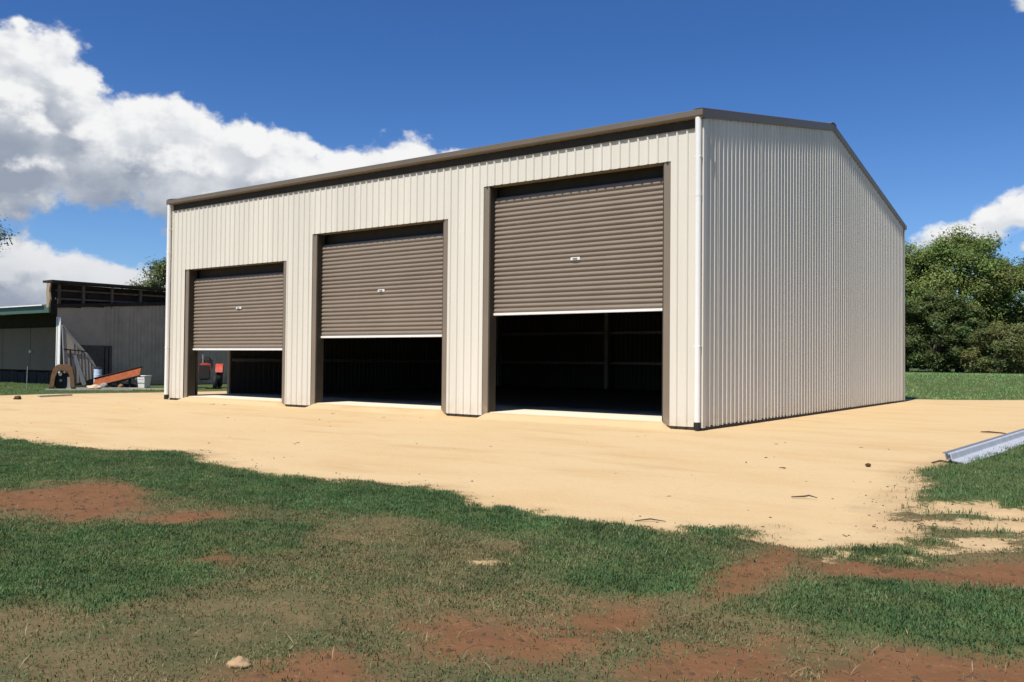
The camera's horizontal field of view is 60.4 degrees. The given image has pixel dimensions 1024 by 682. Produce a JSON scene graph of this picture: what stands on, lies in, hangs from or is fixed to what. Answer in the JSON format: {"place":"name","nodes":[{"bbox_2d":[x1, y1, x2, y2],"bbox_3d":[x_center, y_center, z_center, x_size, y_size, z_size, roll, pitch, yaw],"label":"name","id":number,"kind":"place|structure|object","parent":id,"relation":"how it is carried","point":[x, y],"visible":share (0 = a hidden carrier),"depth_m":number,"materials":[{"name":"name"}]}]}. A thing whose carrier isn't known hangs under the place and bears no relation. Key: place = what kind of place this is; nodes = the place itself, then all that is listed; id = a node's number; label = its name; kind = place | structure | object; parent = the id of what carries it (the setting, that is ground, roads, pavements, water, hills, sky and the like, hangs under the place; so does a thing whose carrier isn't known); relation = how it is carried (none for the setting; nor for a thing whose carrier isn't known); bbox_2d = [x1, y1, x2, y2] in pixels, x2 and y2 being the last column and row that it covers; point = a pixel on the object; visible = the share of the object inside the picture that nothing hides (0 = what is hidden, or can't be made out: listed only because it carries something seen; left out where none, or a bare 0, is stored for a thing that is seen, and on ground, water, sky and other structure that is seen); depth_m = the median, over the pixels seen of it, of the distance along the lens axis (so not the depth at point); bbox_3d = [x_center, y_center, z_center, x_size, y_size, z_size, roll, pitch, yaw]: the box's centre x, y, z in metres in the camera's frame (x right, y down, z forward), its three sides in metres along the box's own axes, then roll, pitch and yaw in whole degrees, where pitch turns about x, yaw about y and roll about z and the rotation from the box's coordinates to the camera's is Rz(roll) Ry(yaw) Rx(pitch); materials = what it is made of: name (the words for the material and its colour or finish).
{"place":"outdoors","nodes":[
{"label":"outdoors","id":0,"kind":"place"},
{"bbox_2d":[0,382,163,394],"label":"verge grass","id":1,"kind":"structure","parent":0,"point":[24,389],"depth_m":31.27,"materials":[{"name":"green plant"}]},
{"bbox_2d":[0,368,1023,681],"bbox_3d":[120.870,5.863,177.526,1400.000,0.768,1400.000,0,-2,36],"label":"ground","id":2,"kind":"structure","parent":0,"point":[870,668],"depth_m":4.21,"materials":[{"name":"green plant"}]},
{"bbox_2d":[0,215,18,256],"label":"gum tree","id":3,"kind":"object","parent":2,"relation":"on","point":[2,235],"visible":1,"depth_m":54.46,"materials":[{"name":"green plant"}]},
{"bbox_2d":[49,364,75,388],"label":"arch","id":4,"kind":"structure","parent":2,"relation":"on","point":[62,380],"depth_m":32.41,"materials":[{"name":"brown wood"}]},
{"bbox_2d":[62,325,102,384],"bbox_3d":[-17.010,0.606,34.881,0.362,2.463,1.585,0,-2,36],"label":"leaning frame","id":5,"kind":"object","parent":2,"relation":"on","point":[77,358],"visible":0.79,"depth_m":34.67,"materials":[{"name":"grey metal"}]},
{"bbox_2d":[45,389,133,390],"bbox_3d":[-15.169,1.751,31.603,2.970,0.050,0.140,1,-1,-9],"label":"plank","id":6,"kind":"object","parent":2,"relation":"on","point":[92,389],"visible":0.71,"depth_m":31.57,"materials":[{"name":"grey wood"}]},
{"bbox_2d":[86,384,101,388],"bbox_3d":[-15.241,1.694,32.045,0.460,0.233,0.695,2,-2,-39],"label":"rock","id":7,"kind":"object","parent":2,"relation":"on","point":[95,386],"visible":0.81,"depth_m":31.83,"materials":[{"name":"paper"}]},
{"bbox_2d":[66,388,128,388],"bbox_3d":[-15.229,1.768,32.883,2.581,0.050,0.140,1,-1,-18],"label":"plank","id":8,"kind":"object","parent":2,"relation":"on","point":[101,388],"visible":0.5,"depth_m":32.84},
{"bbox_2d":[94,367,101,379],"bbox_3d":[-16.333,1.427,34.683,0.309,0.820,0.312,0,-2,36],"label":"plastic drum","id":9,"kind":"object","parent":2,"relation":"on","point":[97,371],"visible":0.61,"depth_m":34.56,"materials":[{"name":"blue plastic"}]},
{"bbox_2d":[70,385,137,387],"bbox_3d":[-15.703,1.745,33.846,2.477,0.090,0.140,1,-1,-7],"label":"plank","id":10,"kind":"object","parent":2,"relation":"on","point":[108,386],"visible":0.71,"depth_m":33.70,"materials":[{"name":"grey wood"}]},
{"bbox_2d":[100,382,107,387],"bbox_3d":[-15.642,1.730,33.750,0.313,0.284,0.321,1,-1,-8],"label":"grey block","id":11,"kind":"object","parent":2,"relation":"on","point":[104,385],"depth_m":33.64,"materials":[{"name":"stone"}]},
{"bbox_2d":[0,280,227,385],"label":"farm shed","id":12,"kind":"structure","parent":2,"relation":"on","point":[113,328],"depth_m":37.33,"materials":[{"name":"grey metal"}]},
{"bbox_2d":[77,345,111,385],"bbox_3d":[-16.978,1.006,35.812,0.024,1.660,1.450,0,-2,36],"label":"side door","id":13,"kind":"structure","parent":12,"relation":"in","point":[96,352],"depth_m":35.99,"materials":[{"name":"black metal"}]},
{"bbox_2d":[93,366,142,387],"bbox_3d":[-15.158,1.390,33.754,2.485,0.889,0.247,0,-1,23],"label":"steel chute","id":14,"kind":"object","parent":2,"relation":"on","point":[127,374],"visible":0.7,"depth_m":33.66,"materials":[{"name":"orange metal"}]},
{"bbox_2d":[117,383,136,387],"bbox_3d":[-14.917,1.737,34.078,0.720,0.190,0.720,0,-2,36],"label":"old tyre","id":15,"kind":"object","parent":2,"relation":"on","point":[126,385],"visible":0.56,"depth_m":33.88,"materials":[{"name":"rubber"}]},
{"bbox_2d":[121,256,165,291],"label":"gum tree","id":16,"kind":"object","parent":2,"relation":"on","point":[158,270],"visible":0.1,"depth_m":51.62,"materials":[{"name":"green plant"}]},
{"bbox_2d":[137,375,151,387],"bbox_3d":[-14.462,1.601,34.522,0.420,0.500,0.478,0,-1,19],"label":"white bin","id":17,"kind":"object","parent":2,"relation":"on","point":[144,381],"visible":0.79,"depth_m":34.41,"materials":[{"name":"paint"}]},
{"bbox_2d":[129,388,163,389],"bbox_3d":[-13.317,1.794,32.792,1.769,0.050,0.140,1,-1,-7],"label":"plank","id":18,"kind":"object","parent":2,"relation":"on","point":[147,388],"visible":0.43,"depth_m":32.70,"materials":[{"name":"grey wood"}]},
{"bbox_2d":[198,354,222,388],"bbox_3d":[-12.251,1.211,35.164,1.280,1.350,2.182,1,-1,-16],"label":"tractor","id":19,"kind":"object","parent":2,"relation":"on","point":[205,367],"visible":0.64,"depth_m":34.67,"materials":[{"name":"red paint"}]},
{"bbox_2d":[226,656,251,668],"bbox_3d":[-1.087,1.287,3.503,0.110,0.063,0.095,0,-2,36],"label":"pale rock","id":20,"kind":"object","parent":2,"relation":"on","point":[242,662],"visible":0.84,"depth_m":3.48,"materials":[{"name":"beige stone"}]},
{"bbox_2d":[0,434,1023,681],"bbox_3d":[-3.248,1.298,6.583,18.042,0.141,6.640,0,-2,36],"label":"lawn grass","id":21,"kind":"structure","parent":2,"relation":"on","point":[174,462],"depth_m":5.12,"materials":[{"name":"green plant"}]},
{"bbox_2d":[0,477,1023,681],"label":"soil clods","id":22,"kind":"object","parent":2,"relation":"on","point":[669,662],"visible":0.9,"depth_m":3.96,"materials":[{"name":"brown soil"}]},
{"bbox_2d":[0,391,1023,564],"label":"sand pad","id":23,"kind":"object","parent":2,"relation":"on","point":[914,431],"visible":0.78,"depth_m":11.76,"materials":[{"name":"beige sand"}]},
{"bbox_2d":[37,394,71,396],"bbox_3d":[-13.832,1.652,26.637,0.100,0.045,1.169,0,-1,21],"label":"plank","id":24,"kind":"object","parent":23,"relation":"on","point":[54,395],"visible":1,"depth_m":26.53,"materials":[{"name":"brown wood"}]},
{"bbox_2d":[11,399,994,549],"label":"sand pebbles","id":25,"kind":"object","parent":23,"relation":"on","point":[478,474],"visible":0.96,"depth_m":11.72,"materials":[{"name":"brown stone"}]},
{"bbox_2d":[0,436,1023,562],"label":"edge clods","id":26,"kind":"object","parent":23,"relation":"on","point":[769,517],"visible":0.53,"depth_m":6.88,"materials":[{"name":"soil"}]},
{"bbox_2d":[140,408,888,473],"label":"sand litter","id":27,"kind":"object","parent":23,"relation":"on","point":[615,473],"visible":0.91,"depth_m":12.58,"materials":[{"name":"stone"}]},
{"bbox_2d":[164,107,906,430],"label":"steel shed","id":28,"kind":"structure","parent":23,"relation":"on","point":[701,269],"depth_m":20.22,"materials":[{"name":"metal"}]},
{"bbox_2d":[193,272,282,349],"bbox_3d":[-7.395,-0.771,23.908,4.130,2.050,0.188,0,-2,36],"label":"roller door","id":29,"kind":"structure","parent":28,"relation":"in","point":[239,312],"depth_m":23.85,"materials":[{"name":"brown metal"}]},
{"bbox_2d":[321,233,442,337],"bbox_3d":[-3.061,-1.249,20.775,4.150,2.339,0.188,0,-2,36],"label":"roller door","id":30,"kind":"structure","parent":28,"relation":"in","point":[390,287],"depth_m":20.69,"materials":[{"name":"brown metal"}]},
{"bbox_2d":[494,177,662,315],"bbox_3d":[1.285,-1.815,17.635,4.100,2.532,0.188,0,-2,36],"label":"roller door","id":31,"kind":"structure","parent":28,"relation":"in","point":[599,248],"depth_m":17.51,"materials":[{"name":"brown metal"}]},
{"bbox_2d":[635,518,665,521],"bbox_3d":[1.058,1.371,6.742,0.236,0.019,0.054,0,-1,5],"label":"stick","id":32,"kind":"object","parent":23,"relation":"on","point":[650,519],"visible":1,"depth_m":6.74,"materials":[{"name":"brown wood"}]},
{"bbox_2d":[791,495,816,497],"bbox_3d":[2.646,1.403,7.964,0.226,0.033,0.054,0,-1,14],"label":"stick","id":33,"kind":"object","parent":23,"relation":"on","point":[804,496],"visible":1,"depth_m":7.96,"materials":[{"name":"brown wood"}]},
{"bbox_2d":[942,429,1023,460],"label":"steel flashing","id":34,"kind":"object","parent":23,"relation":"on","point":[947,456],"visible":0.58,"depth_m":12.06,"materials":[{"name":"silver metal"}]},
{"bbox_2d":[981,431,1006,433],"bbox_3d":[8.620,1.629,15.692,0.176,0.043,0.569,2,-2,-39],"label":"stick","id":35,"kind":"object","parent":23,"relation":"on","point":[993,432],"visible":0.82,"depth_m":15.70,"materials":[{"name":"brown wood"}]},
{"bbox_2d":[3,445,1023,681],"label":"straw","id":36,"kind":"object","parent":2,"relation":"on","point":[482,602],"visible":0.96,"depth_m":3.99,"materials":[{"name":"beige plant"}]},
{"bbox_2d":[905,314,926,371],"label":"tall shrub","id":37,"kind":"object","parent":2,"relation":"on","point":[906,366],"visible":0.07,"depth_m":52.03,"materials":[{"name":"green plant"}]},
{"bbox_2d":[905,240,957,370],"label":"round tree","id":38,"kind":"object","parent":2,"relation":"on","point":[911,271],"visible":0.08,"depth_m":54.25,"materials":[{"name":"green plant"}]},
{"bbox_2d":[905,284,989,372],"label":"tall shrub","id":39,"kind":"object","parent":2,"relation":"on","point":[942,307],"visible":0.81,"depth_m":50.58,"materials":[{"name":"green plant"}]},
{"bbox_2d":[905,219,1023,371],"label":"round tree","id":40,"kind":"object","parent":2,"relation":"on","point":[958,253],"visible":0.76,"depth_m":51.88,"materials":[{"name":"green plant"}]},
{"bbox_2d":[905,372,1023,399],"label":"paddock grass","id":41,"kind":"structure","parent":2,"relation":"on","point":[970,375],"depth_m":35.28,"materials":[{"name":"green plant"}]},
{"bbox_2d":[909,316,1023,369],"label":"wood","id":42,"kind":"object","parent":2,"relation":"on","point":[950,366],"visible":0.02,"depth_m":110.66,"materials":[{"name":"green plant"}]},
{"bbox_2d":[942,318,1023,373],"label":"olive shrub","id":43,"kind":"object","parent":2,"relation":"on","point":[1010,362],"visible":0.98,"depth_m":48.60,"materials":[{"name":"green plant"}]},
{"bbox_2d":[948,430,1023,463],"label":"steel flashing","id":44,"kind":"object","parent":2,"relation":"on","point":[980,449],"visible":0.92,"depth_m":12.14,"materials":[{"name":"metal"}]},
{"bbox_2d":[973,251,1023,340],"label":"round tree","id":45,"kind":"object","parent":2,"relation":"on","point":[1014,317],"visible":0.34,"depth_m":52.16,"materials":[{"name":"green plant"}]},
{"bbox_2d":[999,319,1023,373],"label":"olive shrub","id":46,"kind":"object","parent":2,"relation":"on","point":[1022,347],"visible":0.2,"depth_m":48.36,"materials":[{"name":"green plant"}]},
{"bbox_2d":[0,0,1023,353],"label":"sky","id":47,"kind":"structure","parent":0,"point":[111,111],"materials":[{"name":"blue"}]},
{"bbox_2d":[877,440,1023,546],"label":"lawn grass","id":48,"kind":"structure","parent":0,"point":[956,490],"depth_m":8.58,"materials":[{"name":"green plant"}]}
]}

